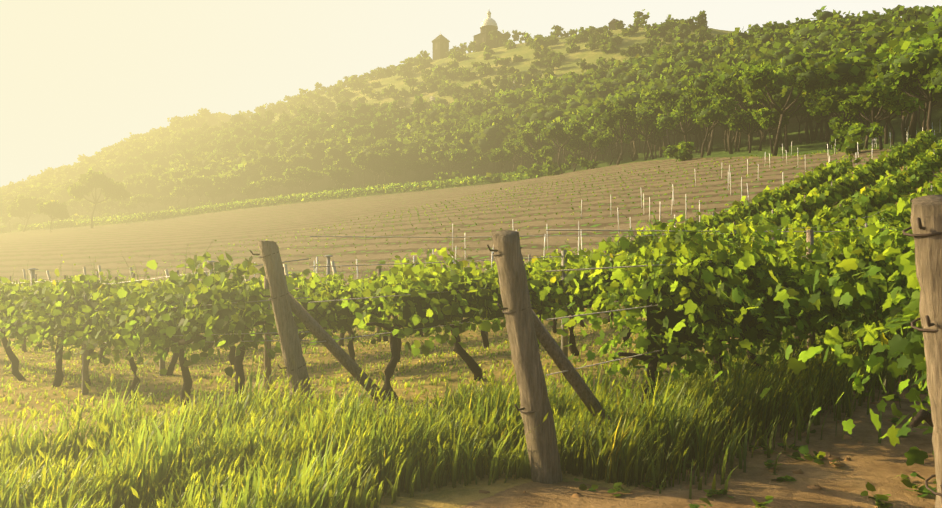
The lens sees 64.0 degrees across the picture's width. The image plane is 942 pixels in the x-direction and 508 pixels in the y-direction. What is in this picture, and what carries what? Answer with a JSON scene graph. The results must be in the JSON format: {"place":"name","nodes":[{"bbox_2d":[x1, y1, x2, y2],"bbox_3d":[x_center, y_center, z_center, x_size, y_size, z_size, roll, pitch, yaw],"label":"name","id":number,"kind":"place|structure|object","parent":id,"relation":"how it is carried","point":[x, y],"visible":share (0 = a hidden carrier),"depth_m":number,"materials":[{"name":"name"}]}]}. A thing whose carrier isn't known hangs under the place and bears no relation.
{"place":"outdoors","nodes":[
{"label":"outdoors","id":0,"kind":"place"},
{"bbox_2d":[10,204,905,305],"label":"vine shoots","id":1,"kind":"object","parent":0,"point":[428,268],"visible":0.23,"depth_m":10.61,"materials":[{"name":"green plant"}]},
{"bbox_2d":[0,309,926,507],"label":"tall grass","id":2,"kind":"structure","parent":0,"point":[262,454],"depth_m":5.57,"materials":[{"name":"green plant"}]},
{"bbox_2d":[0,26,941,507],"bbox_3d":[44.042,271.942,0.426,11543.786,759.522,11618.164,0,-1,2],"label":"ground","id":3,"kind":"structure","parent":0,"point":[882,466],"depth_m":58.48,"materials":[{"name":"brown soil"}]},
{"bbox_2d":[22,260,337,287],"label":"stakes","id":4,"kind":"object","parent":3,"relation":"on","point":[167,273],"visible":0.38,"depth_m":30.48,"materials":[{"name":"brown wood"}]},
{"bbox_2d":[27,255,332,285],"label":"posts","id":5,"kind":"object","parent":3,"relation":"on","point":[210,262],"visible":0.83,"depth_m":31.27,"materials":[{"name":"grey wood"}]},
{"bbox_2d":[17,164,565,230],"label":"distant hedge row","id":6,"kind":"object","parent":3,"relation":"on","point":[317,196],"visible":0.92,"depth_m":213.66,"materials":[{"name":"green plant"}]},
{"bbox_2d":[431,34,449,60],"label":"bell tower","id":7,"kind":"structure","parent":3,"relation":"on","point":[440,42],"depth_m":382.56,"materials":[{"name":"beige stone"}]},
{"bbox_2d":[400,82,520,111],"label":"rock outcrops","id":8,"kind":"object","parent":3,"relation":"on","point":[433,97],"visible":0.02,"depth_m":279.88,"materials":[{"name":"beige stone"}]},
{"bbox_2d":[0,7,941,230],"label":"trees","id":9,"kind":"object","parent":3,"relation":"on","point":[930,55],"visible":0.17,"depth_m":210.66,"materials":[{"name":"green plant"}]},
{"bbox_2d":[0,134,941,507],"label":"wooden posts","id":10,"kind":"object","parent":3,"relation":"on","point":[526,330],"visible":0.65,"depth_m":5.31,"materials":[{"name":"brown wood"}]},
{"bbox_2d":[6,211,905,375],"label":"wires","id":11,"kind":"object","parent":10,"relation":"attached to","point":[480,288],"visible":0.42,"depth_m":7.86,"materials":[{"name":"grey metal"}]},
{"bbox_2d":[250,217,941,495],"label":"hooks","id":12,"kind":"object","parent":10,"relation":"attached to","point":[927,318],"visible":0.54,"depth_m":3.40,"materials":[{"name":"grey metal"}]},
{"bbox_2d":[9,149,934,394],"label":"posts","id":13,"kind":"object","parent":3,"relation":"on","point":[85,363],"visible":0.15,"depth_m":10.91,"materials":[{"name":"brown wood"}]},
{"bbox_2d":[81,144,896,280],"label":"young vines","id":14,"kind":"object","parent":3,"relation":"on","point":[795,154],"visible":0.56,"depth_m":76.39,"materials":[{"name":"green plant"}]},
{"bbox_2d":[474,11,503,51],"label":"domed chapel","id":15,"kind":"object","parent":3,"relation":"on","point":[488,24],"visible":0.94,"depth_m":360.54,"materials":[{"name":"beige stone"}]},
{"bbox_2d":[198,122,934,279],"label":"vineyard stakes","id":16,"kind":"object","parent":3,"relation":"on","point":[729,174],"visible":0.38,"depth_m":50.35,"materials":[{"name":"white wood"}]},
{"bbox_2d":[608,19,623,29],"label":"building","id":17,"kind":"structure","parent":3,"relation":"on","point":[612,22],"depth_m":318.25,"materials":[{"name":"beige stone"}]},
{"bbox_2d":[479,370,915,507],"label":"path stones","id":18,"kind":"object","parent":3,"relation":"on","point":[800,471],"visible":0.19,"depth_m":5.45,"materials":[{"name":"brown stone"}]},
{"bbox_2d":[574,365,936,507],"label":"path weeds","id":19,"kind":"object","parent":3,"relation":"on","point":[905,481],"visible":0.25,"depth_m":5.13,"materials":[{"name":"green plant"}]},
{"bbox_2d":[591,130,941,253],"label":"vine leaves","id":20,"kind":"object","parent":3,"relation":"on","point":[918,173],"visible":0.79,"depth_m":40.44,"materials":[{"name":"green plant"}]},
{"bbox_2d":[0,0,941,186],"label":"sky","id":21,"kind":"structure","parent":0,"point":[77,77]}
]}

